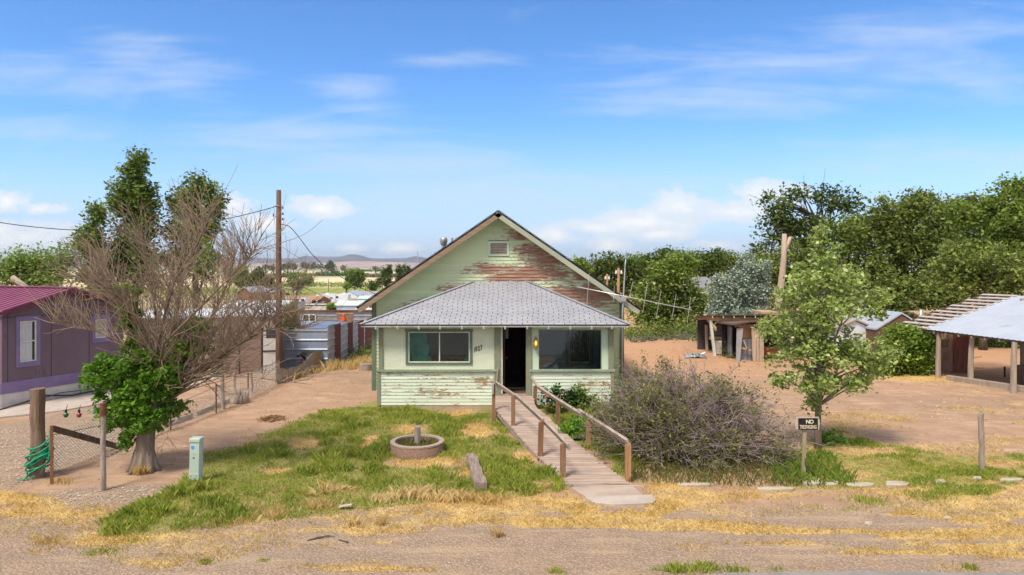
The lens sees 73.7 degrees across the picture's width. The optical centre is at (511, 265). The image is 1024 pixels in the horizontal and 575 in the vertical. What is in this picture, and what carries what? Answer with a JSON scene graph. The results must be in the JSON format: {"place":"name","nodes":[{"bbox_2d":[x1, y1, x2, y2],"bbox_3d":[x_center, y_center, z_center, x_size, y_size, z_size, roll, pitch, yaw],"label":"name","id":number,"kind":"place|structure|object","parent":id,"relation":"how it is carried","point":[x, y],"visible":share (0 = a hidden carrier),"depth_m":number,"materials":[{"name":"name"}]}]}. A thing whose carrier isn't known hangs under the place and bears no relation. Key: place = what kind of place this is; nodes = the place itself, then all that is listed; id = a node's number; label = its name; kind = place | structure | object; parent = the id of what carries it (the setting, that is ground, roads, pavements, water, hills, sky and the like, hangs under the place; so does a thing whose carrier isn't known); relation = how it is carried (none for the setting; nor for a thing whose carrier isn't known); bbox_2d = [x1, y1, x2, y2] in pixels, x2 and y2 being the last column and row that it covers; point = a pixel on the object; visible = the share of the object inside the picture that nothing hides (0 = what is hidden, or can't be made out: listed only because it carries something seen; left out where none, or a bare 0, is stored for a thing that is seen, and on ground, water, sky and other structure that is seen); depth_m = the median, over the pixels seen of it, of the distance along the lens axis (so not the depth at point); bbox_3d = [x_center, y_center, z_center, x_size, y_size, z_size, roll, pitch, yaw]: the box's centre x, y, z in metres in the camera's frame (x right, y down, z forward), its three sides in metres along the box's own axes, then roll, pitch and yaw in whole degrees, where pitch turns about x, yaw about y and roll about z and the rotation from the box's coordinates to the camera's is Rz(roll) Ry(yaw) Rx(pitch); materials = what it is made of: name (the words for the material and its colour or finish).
{"place":"outdoors","nodes":[
{"label":"outdoors","id":0,"kind":"place"},
{"bbox_2d":[0,377,217,418],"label":"path","id":1,"kind":"structure","parent":0,"point":[61,404],"depth_m":20.27,"materials":[{"name":"concrete"}]},
{"bbox_2d":[0,388,110,409],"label":"hose","id":2,"kind":"object","parent":1,"relation":"on","point":[51,395],"visible":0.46,"depth_m":21.43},
{"bbox_2d":[64,261,419,267],"bbox_3d":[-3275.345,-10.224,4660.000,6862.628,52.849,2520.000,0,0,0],"label":"hills","id":3,"kind":"structure","parent":0,"point":[360,264],"depth_m":4661.92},
{"bbox_2d":[0,254,596,264],"bbox_3d":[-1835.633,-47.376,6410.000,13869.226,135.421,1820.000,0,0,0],"label":"hills","id":4,"kind":"structure","parent":0,"point":[353,257],"depth_m":6595.12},
{"bbox_2d":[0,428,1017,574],"bbox_3d":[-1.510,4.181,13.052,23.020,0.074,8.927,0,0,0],"label":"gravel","id":5,"kind":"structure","parent":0,"point":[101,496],"depth_m":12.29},
{"bbox_2d":[0,266,1023,574],"bbox_3d":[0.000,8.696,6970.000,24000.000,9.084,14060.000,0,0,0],"label":"ground","id":6,"kind":"structure","parent":0,"point":[622,556],"depth_m":11.91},
{"bbox_2d":[29,387,45,478],"bbox_3d":[-9.407,3.386,13.539,0.286,1.922,0.286,0,0,0],"label":"fence post","id":7,"kind":"object","parent":6,"relation":"on","point":[37,415],"visible":0.81,"depth_m":13.44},
{"bbox_2d":[17,430,54,479],"bbox_3d":[-9.371,3.721,13.528,0.574,0.949,0.501,0,0,0],"label":"garden hose","id":8,"kind":"object","parent":7,"relation":"attached to","point":[32,462],"visible":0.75,"depth_m":13.37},
{"bbox_2d":[0,237,88,286],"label":"willow tree","id":9,"kind":"object","parent":6,"relation":"on","point":[24,266],"visible":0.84,"depth_m":41.43,"materials":[{"name":"green plant"}]},
{"bbox_2d":[50,425,52,483],"bbox_3d":[-8.855,3.736,13.153,0.060,1.328,0.049,0,0,0],"label":"fence post","id":10,"kind":"object","parent":6,"relation":"on","point":[51,454],"visible":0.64,"depth_m":13.13,"materials":[{"name":"wood"}]},
{"bbox_2d":[0,285,122,407],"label":"house","id":11,"kind":"structure","parent":6,"relation":"on","point":[32,355],"depth_m":21.28,"materials":[{"name":"purple"}]},
{"bbox_2d":[16,315,40,367],"bbox_3d":[-14.708,2.285,20.721,0.124,1.530,0.692,0,0,25],"label":"window","id":12,"kind":"structure","parent":11,"relation":"in","point":[28,328],"depth_m":20.72,"materials":[{"name":"white paint"}]},
{"bbox_2d":[92,314,109,342],"bbox_3d":[-13.728,2.090,22.780,0.070,0.920,0.581,0,0,25],"label":"window","id":13,"kind":"structure","parent":11,"relation":"in","point":[97,337],"depth_m":22.77,"materials":[{"name":"white paint"}]},
{"bbox_2d":[53,425,120,449],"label":"brace beam","id":14,"kind":"structure","parent":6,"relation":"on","point":[75,434],"depth_m":14.41,"materials":[{"name":"brown wood"}]},
{"bbox_2d":[67,196,123,291],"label":"poplar tree","id":15,"kind":"object","parent":6,"relation":"on","point":[96,214],"visible":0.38,"depth_m":45.62,"materials":[{"name":"green plant"}]},
{"bbox_2d":[99,402,106,490],"bbox_3d":[-7.672,3.470,12.813,0.120,1.794,0.117,0,0,0],"label":"fence post","id":16,"kind":"object","parent":6,"relation":"on","point":[103,410],"visible":0.91,"depth_m":12.77,"materials":[{"name":"grey wood"}]},
{"bbox_2d":[103,144,168,313],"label":"poplar tree","id":17,"kind":"object","parent":6,"relation":"on","point":[132,185],"visible":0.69,"depth_m":47.48,"materials":[{"name":"green plant"}]},
{"bbox_2d":[131,465,151,475],"bbox_3d":[-7.497,4.100,13.754,0.406,0.227,0.334,0,0,25],"label":"dry tuft","id":18,"kind":"object","parent":6,"relation":"on","point":[138,469],"visible":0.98,"depth_m":13.71,"materials":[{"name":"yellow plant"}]},
{"bbox_2d":[46,358,279,473],"bbox_3d":[-8.665,3.860,19.016,0.377,1.094,10.832,0,0,6],"label":"chain link fence","id":19,"kind":"object","parent":6,"relation":"on","point":[216,398],"visible":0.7,"depth_m":18.63,"materials":[{"name":"metal"}]},
{"bbox_2d":[10,165,360,475],"bbox_3d":[-6.617,1.187,13.997,7.122,6.437,4.294,0,0,0],"label":"tree","id":20,"kind":"object","parent":6,"relation":"on","point":[158,383],"visible":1,"depth_m":13.73,"materials":[{"name":"brown plant"}]},
{"bbox_2d":[158,169,231,308],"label":"poplar tree","id":21,"kind":"object","parent":6,"relation":"on","point":[198,182],"visible":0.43,"depth_m":49.54,"materials":[{"name":"green plant"}]},
{"bbox_2d":[189,436,203,480],"bbox_3d":[-6.119,3.812,13.240,0.223,0.975,0.200,0,0,0],"label":"utility pedestal","id":22,"kind":"object","parent":6,"relation":"on","point":[196,459],"visible":0.77,"depth_m":13.15,"materials":[{"name":"green paint"}]},
{"bbox_2d":[130,307,275,375],"bbox_3d":[-12.138,3.225,27.515,5.477,2.850,2.680,0,0,-19],"label":"travel trailer","id":23,"kind":"object","parent":6,"relation":"on","point":[264,358],"visible":0.16,"depth_m":26.87,"materials":[{"name":"beige"}]},
{"bbox_2d":[114,354,320,428],"bbox_3d":[-8.473,3.794,22.488,1.943,0.881,11.607,0,0,6],"label":"dead brush","id":24,"kind":"object","parent":6,"relation":"on","point":[313,365],"visible":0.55,"depth_m":22.55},
{"bbox_2d":[233,388,249,403],"bbox_3d":[-8.296,3.994,20.943,0.529,0.549,0.434,0,0,0],"label":"tree stump","id":25,"kind":"object","parent":6,"relation":"on","point":[243,398],"visible":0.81,"depth_m":20.82,"materials":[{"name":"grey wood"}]},
{"bbox_2d":[238,266,275,287],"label":"tree","id":26,"kind":"object","parent":6,"relation":"on","point":[257,271],"visible":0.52,"depth_m":198.91,"materials":[{"name":"green plant"}]},
{"bbox_2d":[256,414,285,422],"bbox_3d":[-6.524,4.155,18.577,0.883,0.145,0.832,0,0,28],"label":"rock","id":27,"kind":"object","parent":6,"relation":"on","point":[272,418],"visible":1,"depth_m":18.51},
{"bbox_2d":[273,190,283,381],"bbox_3d":[-8.466,0.871,24.775,0.377,7.245,0.269,0,0,0],"label":"utility pole","id":28,"kind":"object","parent":6,"relation":"on","point":[279,348],"visible":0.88,"depth_m":24.69,"materials":[{"name":"brown wood"}]},
{"bbox_2d":[0,206,275,230],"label":"overhead wire","id":29,"kind":"object","parent":28,"relation":"attached to","point":[128,230],"visible":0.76,"depth_m":23.12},
{"bbox_2d":[286,271,313,293],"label":"tree","id":30,"kind":"object","parent":6,"relation":"on","point":[304,275],"visible":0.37,"depth_m":299.13,"materials":[{"name":"green plant"}]},
{"bbox_2d":[277,349,327,383],"bbox_3d":[-8.154,4.080,27.493,0.344,1.022,6.750,0,0,0],"label":"panel fence","id":31,"kind":"object","parent":6,"relation":"on","point":[314,357],"visible":0.52,"depth_m":25.79,"materials":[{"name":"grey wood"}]},
{"bbox_2d":[272,362,335,381],"bbox_3d":[-7.980,4.091,26.768,0.908,0.613,4.596,0,0,7],"label":"dry brush","id":32,"kind":"object","parent":6,"relation":"on","point":[317,370],"visible":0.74,"depth_m":26.83,"materials":[{"name":"beige plant"}]},
{"bbox_2d":[282,328,327,368],"bbox_3d":[-8.914,3.654,29.400,1.955,1.946,0.100,0,0,0],"label":"corrugated fence","id":33,"kind":"object","parent":6,"relation":"on","point":[315,340],"visible":0.68,"depth_m":29.40,"materials":[{"name":"grey metal"}]},
{"bbox_2d":[286,296,330,303],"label":"barn","id":34,"kind":"structure","parent":6,"relation":"on","point":[322,298],"depth_m":144.62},
{"bbox_2d":[298,321,344,329],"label":"shed","id":35,"kind":"structure","parent":6,"relation":"on","point":[324,325],"depth_m":36.04,"materials":[{"name":"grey metal"}]},
{"bbox_2d":[275,281,391,286],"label":"shrub row","id":36,"kind":"object","parent":6,"relation":"on","point":[315,284],"visible":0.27,"depth_m":421.35,"materials":[{"name":"green plant"}]},
{"bbox_2d":[297,310,371,340],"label":"corrugated building","id":37,"kind":"structure","parent":6,"relation":"on","point":[355,315],"depth_m":51.97,"materials":[{"name":"grey metal"}]},
{"bbox_2d":[319,354,371,370],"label":"dry weeds","id":38,"kind":"object","parent":6,"relation":"on","point":[349,362],"visible":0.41,"depth_m":29.07,"materials":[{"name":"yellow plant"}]},
{"bbox_2d":[335,301,363,309],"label":"shed","id":39,"kind":"structure","parent":6,"relation":"on","point":[350,305],"depth_m":95.00,"materials":[{"name":"white"}]},
{"bbox_2d":[328,317,371,362],"bbox_3d":[-8.728,4.306,39.675,0.503,3.474,20.815,0,0,-6],"label":"patchwork fence","id":40,"kind":"object","parent":6,"relation":"on","point":[341,337],"visible":0.55,"depth_m":32.88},
{"bbox_2d":[343,267,368,289],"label":"tree","id":41,"kind":"object","parent":6,"relation":"on","point":[356,277],"visible":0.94,"depth_m":298.72,"materials":[{"name":"green plant"}]},
{"bbox_2d":[346,333,371,359],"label":"tall weeds","id":42,"kind":"object","parent":6,"relation":"on","point":[363,352],"visible":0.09,"depth_m":33.62,"materials":[{"name":"green plant"}]},
{"bbox_2d":[366,277,384,290],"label":"tree","id":43,"kind":"object","parent":6,"relation":"on","point":[373,286],"visible":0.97,"depth_m":268.91,"materials":[{"name":"green plant"}]},
{"bbox_2d":[379,264,394,286],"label":"tree","id":44,"kind":"object","parent":6,"relation":"on","point":[387,273],"visible":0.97,"depth_m":269.54,"materials":[{"name":"green plant"}]},
{"bbox_2d":[390,434,443,459],"bbox_3d":[-2.130,4.112,15.350,1.204,0.375,1.204,0,0,0],"label":"planter","id":45,"kind":"object","parent":6,"relation":"on","point":[409,452],"visible":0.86,"depth_m":14.91,"materials":[{"name":"concrete"}]},
{"bbox_2d":[397,437,437,445],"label":"weeds","id":46,"kind":"object","parent":45,"relation":"in","point":[429,441],"visible":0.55,"depth_m":15.44,"materials":[{"name":"green plant"}]},
{"bbox_2d":[466,453,486,489],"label":"timber beam","id":47,"kind":"structure","parent":6,"relation":"on","point":[478,477],"depth_m":13.35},
{"bbox_2d":[357,210,640,409],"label":"house","id":48,"kind":"structure","parent":6,"relation":"on","point":[456,323],"depth_m":21.29,"materials":[{"name":"green"}]},
{"bbox_2d":[405,329,472,364],"bbox_3d":[-2.189,2.519,20.652,2.031,1.234,0.375,0,0,0],"label":"window","id":49,"kind":"structure","parent":48,"relation":"in","point":[447,346],"depth_m":20.63,"materials":[{"name":"white paint"}]},
{"bbox_2d":[503,327,506,393],"bbox_3d":[-0.200,2.860,21.010,0.120,2.000,0.780,0,0,0],"label":"door","id":50,"kind":"structure","parent":48,"relation":"in","point":[504,357],"depth_m":20.62,"materials":[{"name":"wood"}]},
{"bbox_2d":[505,327,525,380],"bbox_3d":[-0.091,2.820,23.020,1.118,2.100,0.010,0,0,0],"label":"inner doorway","id":51,"kind":"structure","parent":48,"relation":"in","point":[515,345],"depth_m":23.02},
{"bbox_2d":[565,330,592,364],"bbox_3d":[2.270,2.670,22.988,0.970,1.340,0.065,0,0,0],"label":"inner window","id":52,"kind":"structure","parent":48,"relation":"in","point":[578,343],"depth_m":23.00,"materials":[{"name":"glass"}]},
{"bbox_2d":[21,476,991,574],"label":"straw tufts","id":53,"kind":"object","parent":6,"relation":"on","point":[447,496],"visible":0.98,"depth_m":11.88,"materials":[{"name":"yellow plant"}]},
{"bbox_2d":[0,405,1023,574],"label":"dry grass","id":54,"kind":"structure","parent":6,"relation":"on","point":[579,505],"depth_m":11.55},
{"bbox_2d":[1,349,1023,484],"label":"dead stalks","id":55,"kind":"object","parent":6,"relation":"on","point":[654,371],"visible":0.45,"depth_m":21.20,"materials":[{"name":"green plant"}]},
{"bbox_2d":[7,348,1023,494],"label":"pebbles","id":56,"kind":"object","parent":6,"relation":"on","point":[637,369],"visible":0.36,"depth_m":19.74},
{"bbox_2d":[75,420,978,574],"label":"weeds","id":57,"kind":"object","parent":6,"relation":"on","point":[681,568],"visible":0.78,"depth_m":9.89,"materials":[{"name":"green plant"}]},
{"bbox_2d":[95,403,1023,537],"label":"grass","id":58,"kind":"structure","parent":6,"relation":"on","point":[444,426],"depth_m":13.76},
{"bbox_2d":[492,377,630,484],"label":"ramp","id":59,"kind":"structure","parent":6,"relation":"on","point":[532,428],"depth_m":15.29,"materials":[{"name":"brown wood"}]},
{"bbox_2d":[537,382,585,413],"bbox_3d":[1.527,3.894,19.740,1.556,1.085,0.824,0,0,-24],"label":"flowering plant","id":60,"kind":"object","parent":6,"relation":"on","point":[569,395],"visible":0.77,"depth_m":19.63,"materials":[{"name":"green plant"}]},
{"bbox_2d":[558,415,587,439],"bbox_3d":[1.647,4.060,16.916,0.786,0.681,1.531,0,0,26],"label":"leafy plant","id":61,"kind":"object","parent":6,"relation":"on","point":[572,428],"visible":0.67,"depth_m":16.51,"materials":[{"name":"green plant"}]},
{"bbox_2d":[563,384,599,409],"bbox_3d":[2.030,3.917,19.905,1.143,1.044,0.842,0,0,0],"label":"leafy plant","id":62,"kind":"object","parent":6,"relation":"on","point":[587,398],"visible":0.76,"depth_m":19.83,"materials":[{"name":"green plant"}]},
{"bbox_2d":[570,254,592,272],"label":"tree","id":63,"kind":"object","parent":6,"relation":"on","point":[582,262],"visible":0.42,"depth_m":79.53,"materials":[{"name":"green plant"}]},
{"bbox_2d":[530,482,647,486],"bbox_3d":[1.355,4.152,12.944,2.491,0.075,0.090,0,0,2],"label":"edging board","id":64,"kind":"object","parent":6,"relation":"on","point":[570,484],"visible":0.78,"depth_m":12.93,"materials":[{"name":"grey wood"}]},
{"bbox_2d":[572,486,642,496],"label":"concrete slab","id":65,"kind":"structure","parent":6,"relation":"on","point":[584,491],"depth_m":12.66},
{"bbox_2d":[587,250,653,298],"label":"tree","id":66,"kind":"object","parent":6,"relation":"on","point":[609,265],"visible":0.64,"depth_m":84.14,"materials":[{"name":"green plant"}]},
{"bbox_2d":[585,495,655,505],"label":"concrete slab","id":67,"kind":"structure","parent":6,"relation":"on","point":[627,500],"depth_m":12.09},
{"bbox_2d":[577,259,691,393],"bbox_3d":[4.003,2.010,22.361,3.782,4.480,0.137,0,0,0],"label":"antenna","id":68,"kind":"object","parent":6,"relation":"on","point":[623,298],"visible":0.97,"depth_m":22.31,"materials":[{"name":"metal"}]},
{"bbox_2d":[632,245,685,278],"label":"tree","id":69,"kind":"object","parent":6,"relation":"on","point":[656,257],"visible":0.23,"depth_m":69.54,"materials":[{"name":"green plant"}]},
{"bbox_2d":[627,329,696,342],"bbox_3d":[10.757,4.045,40.197,8.143,0.904,2.576,0,0,0],"label":"dry brush","id":70,"kind":"object","parent":6,"relation":"on","point":[667,337],"visible":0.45,"depth_m":40.00,"materials":[{"name":"brown plant"}]},
{"bbox_2d":[624,312,700,338],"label":"tall weeds","id":71,"kind":"object","parent":6,"relation":"on","point":[658,330],"visible":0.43,"depth_m":42.06,"materials":[{"name":"green plant"}]},
{"bbox_2d":[624,251,716,328],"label":"tree","id":72,"kind":"object","parent":6,"relation":"on","point":[670,277],"visible":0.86,"depth_m":45.51,"materials":[{"name":"green plant"}]},
{"bbox_2d":[681,277,711,308],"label":"house","id":73,"kind":"structure","parent":6,"relation":"on","point":[703,280],"depth_m":63.88,"materials":[{"name":"white metal"}]},
{"bbox_2d":[566,338,835,481],"bbox_3d":[3.932,2.870,15.201,5.016,2.671,3.981,0,0,-25],"label":"bush","id":74,"kind":"object","parent":6,"relation":"on","point":[712,415],"visible":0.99,"depth_m":14.58,"materials":[{"name":"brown plant"}]},
{"bbox_2d":[688,246,731,277],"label":"tree","id":75,"kind":"object","parent":6,"relation":"on","point":[712,265],"visible":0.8,"depth_m":71.37,"materials":[{"name":"green plant"}]},
{"bbox_2d":[608,446,827,487],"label":"undergrowth","id":76,"kind":"object","parent":6,"relation":"on","point":[639,465],"visible":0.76,"depth_m":13.63,"materials":[{"name":"green plant"}]},
{"bbox_2d":[716,249,746,282],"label":"tree","id":77,"kind":"object","parent":6,"relation":"on","point":[730,258],"visible":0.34,"depth_m":75.51,"materials":[{"name":"green plant"}]},
{"bbox_2d":[704,251,775,314],"bbox_3d":[11.973,1.841,35.984,3.783,5.202,2.002,0,0,0],"label":"silver tree","id":78,"kind":"object","parent":6,"relation":"on","point":[735,293],"visible":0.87,"depth_m":35.77,"materials":[{"name":"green plant"}]},
{"bbox_2d":[691,309,800,355],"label":"open shed","id":79,"kind":"structure","parent":6,"relation":"on","point":[709,330],"depth_m":32.90,"materials":[{"name":"white paint"}]},
{"bbox_2d":[718,319,792,361],"bbox_3d":[10.941,3.308,30.925,2.726,1.984,2.350,0,0,0],"label":"hut","id":80,"kind":"object","parent":6,"relation":"on","point":[739,336],"visible":0.8,"depth_m":30.18,"materials":[{"name":"brown wood"}]},
{"bbox_2d":[742,241,772,283],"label":"tree","id":81,"kind":"object","parent":6,"relation":"on","point":[755,250],"visible":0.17,"depth_m":51.82,"materials":[{"name":"green plant"}]},
{"bbox_2d":[757,487,794,492],"bbox_3d":[4.933,4.189,12.742,0.738,0.102,0.147,0,0,0],"label":"concrete fragment","id":82,"kind":"object","parent":6,"relation":"on","point":[773,489],"visible":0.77,"depth_m":12.68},
{"bbox_2d":[773,234,791,346],"bbox_3d":[13.860,1.440,34.992,0.980,6.178,0.498,0,0,0],"label":"dead trunk","id":83,"kind":"object","parent":6,"relation":"on","point":[785,244],"visible":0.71,"depth_m":34.90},
{"bbox_2d":[748,236,847,314],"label":"tree","id":84,"kind":"object","parent":6,"relation":"on","point":[800,257],"visible":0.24,"depth_m":43.67,"materials":[{"name":"green plant"}]},
{"bbox_2d":[794,417,819,475],"bbox_3d":[5.825,3.641,13.488,0.502,1.319,0.074,0,0,0],"label":"sign","id":85,"kind":"object","parent":6,"relation":"on","point":[804,424],"visible":0.96,"depth_m":13.46,"materials":[{"name":"black paint"}]},
{"bbox_2d":[757,445,858,484],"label":"undergrowth","id":86,"kind":"object","parent":6,"relation":"on","point":[834,474],"visible":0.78,"depth_m":13.87,"materials":[{"name":"green plant"}]},
{"bbox_2d":[749,174,870,264],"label":"oak tree","id":87,"kind":"object","parent":6,"relation":"on","point":[789,227],"visible":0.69,"depth_m":49.73,"materials":[{"name":"green plant"}]},
{"bbox_2d":[751,222,910,448],"bbox_3d":[7.252,1.698,15.674,3.407,5.405,2.104,0,0,0],"label":"tree","id":88,"kind":"object","parent":6,"relation":"on","point":[818,348],"visible":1,"depth_m":15.45,"materials":[{"name":"green plant"}]},
{"bbox_2d":[821,428,865,448],"bbox_3d":[7.617,4.125,16.077,0.834,0.527,1.042,0,0,-31],"label":"leafy plant","id":89,"kind":"object","parent":6,"relation":"on","point":[828,436],"visible":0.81,"depth_m":16.07,"materials":[{"name":"green plant"}]},
{"bbox_2d":[823,316,869,348],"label":"shed","id":90,"kind":"structure","parent":6,"relation":"on","point":[859,326],"depth_m":34.00,"materials":[{"name":"white metal"}]},
{"bbox_2d":[817,210,894,292],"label":"elm tree","id":91,"kind":"object","parent":6,"relation":"on","point":[841,234],"visible":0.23,"depth_m":46.73,"materials":[{"name":"green plant"}]},
{"bbox_2d":[846,482,873,487],"bbox_3d":[6.622,4.189,12.967,0.553,0.102,0.199,0,0,0],"label":"concrete fragment","id":92,"kind":"object","parent":6,"relation":"on","point":[864,484],"visible":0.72,"depth_m":12.92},
{"bbox_2d":[846,308,924,349],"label":"shed","id":93,"kind":"structure","parent":6,"relation":"on","point":[878,325],"depth_m":33.21,"materials":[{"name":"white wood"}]},
{"bbox_2d":[769,288,1019,348],"bbox_3d":[29.154,2.341,37.575,30.795,4.023,10.752,0,0,0],"label":"dark brush","id":94,"kind":"object","parent":6,"relation":"on","point":[990,343],"visible":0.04,"depth_m":35.77,"materials":[{"name":"green plant"}]},
{"bbox_2d":[840,185,966,309],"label":"elm tree","id":95,"kind":"object","parent":6,"relation":"on","point":[893,224],"visible":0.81,"depth_m":43.48,"materials":[{"name":"green plant"}]},
{"bbox_2d":[867,322,946,375],"bbox_3d":[15.192,3.288,26.608,3.067,2.216,1.997,0,0,0],"label":"shrub","id":96,"kind":"object","parent":6,"relation":"on","point":[917,344],"visible":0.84,"depth_m":26.14,"materials":[{"name":"green plant"}]},
{"bbox_2d":[840,265,980,313],"bbox_3d":[23.058,2.169,40.061,9.157,4.473,3.453,0,0,0],"label":"tree","id":97,"kind":"object","parent":6,"relation":"on","point":[923,295],"visible":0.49,"depth_m":39.54,"materials":[{"name":"green plant"}]},
{"bbox_2d":[900,311,950,326],"bbox_3d":[22.995,3.504,38.200,1.721,1.998,2.700,0,0,0],"label":"hut","id":98,"kind":"object","parent":6,"relation":"on","point":[916,313],"visible":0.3,"depth_m":37.80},
{"bbox_2d":[918,328,968,372],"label":"plank shed","id":99,"kind":"structure","parent":6,"relation":"on","point":[954,354],"depth_m":26.91,"materials":[{"name":"brown wood"}]},
{"bbox_2d":[941,333,952,371],"bbox_3d":[17.121,3.431,26.925,0.516,1.537,0.050,0,0,0],"label":"door","id":100,"kind":"structure","parent":99,"relation":"in","point":[947,353],"depth_m":26.90,"materials":[{"name":"brown wood"}]},
{"bbox_2d":[906,188,1004,317],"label":"elm tree","id":101,"kind":"object","parent":6,"relation":"on","point":[972,198],"visible":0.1,"depth_m":45.43,"materials":[{"name":"green plant"}]},
{"bbox_2d":[898,294,1023,393],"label":"carport","id":102,"kind":"object","parent":6,"relation":"on","point":[1002,320],"visible":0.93,"depth_m":25.51,"materials":[{"name":"metal"}]},
{"bbox_2d":[916,237,1023,349],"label":"elm tree","id":103,"kind":"object","parent":6,"relation":"on","point":[986,273],"visible":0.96,"depth_m":33.70,"materials":[{"name":"green plant"}]},
{"bbox_2d":[934,171,1023,301],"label":"elm tree","id":104,"kind":"object","parent":6,"relation":"on","point":[1005,208],"visible":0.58,"depth_m":39.61,"materials":[{"name":"green plant"}]},
{"bbox_2d":[977,411,984,470],"bbox_3d":[9.490,3.640,13.802,0.134,1.422,0.115,0,0,-38],"label":"fence post","id":105,"kind":"object","parent":6,"relation":"on","point":[981,452],"visible":0.88,"depth_m":13.77,"materials":[{"name":"grey wood"}]},
{"bbox_2d":[946,375,1023,391],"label":"timber beam","id":106,"kind":"structure","parent":6,"relation":"on","point":[1000,385],"depth_m":23.82,"materials":[{"name":"grey wood"}]},
{"bbox_2d":[0,0,1023,265],"label":"sky","id":107,"kind":"structure","parent":0,"point":[400,127],"materials":[{"name":"blue"}]},
{"bbox_2d":[706,571,1023,574],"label":"road","id":108,"kind":"structure","parent":0,"point":[876,573],"depth_m":9.25,"materials":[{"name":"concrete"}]},
{"bbox_2d":[1017,365,1023,384],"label":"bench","id":109,"kind":"object","parent":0,"point":[1020,374],"visible":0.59,"depth_m":23.60,"materials":[{"name":"brown wood"}]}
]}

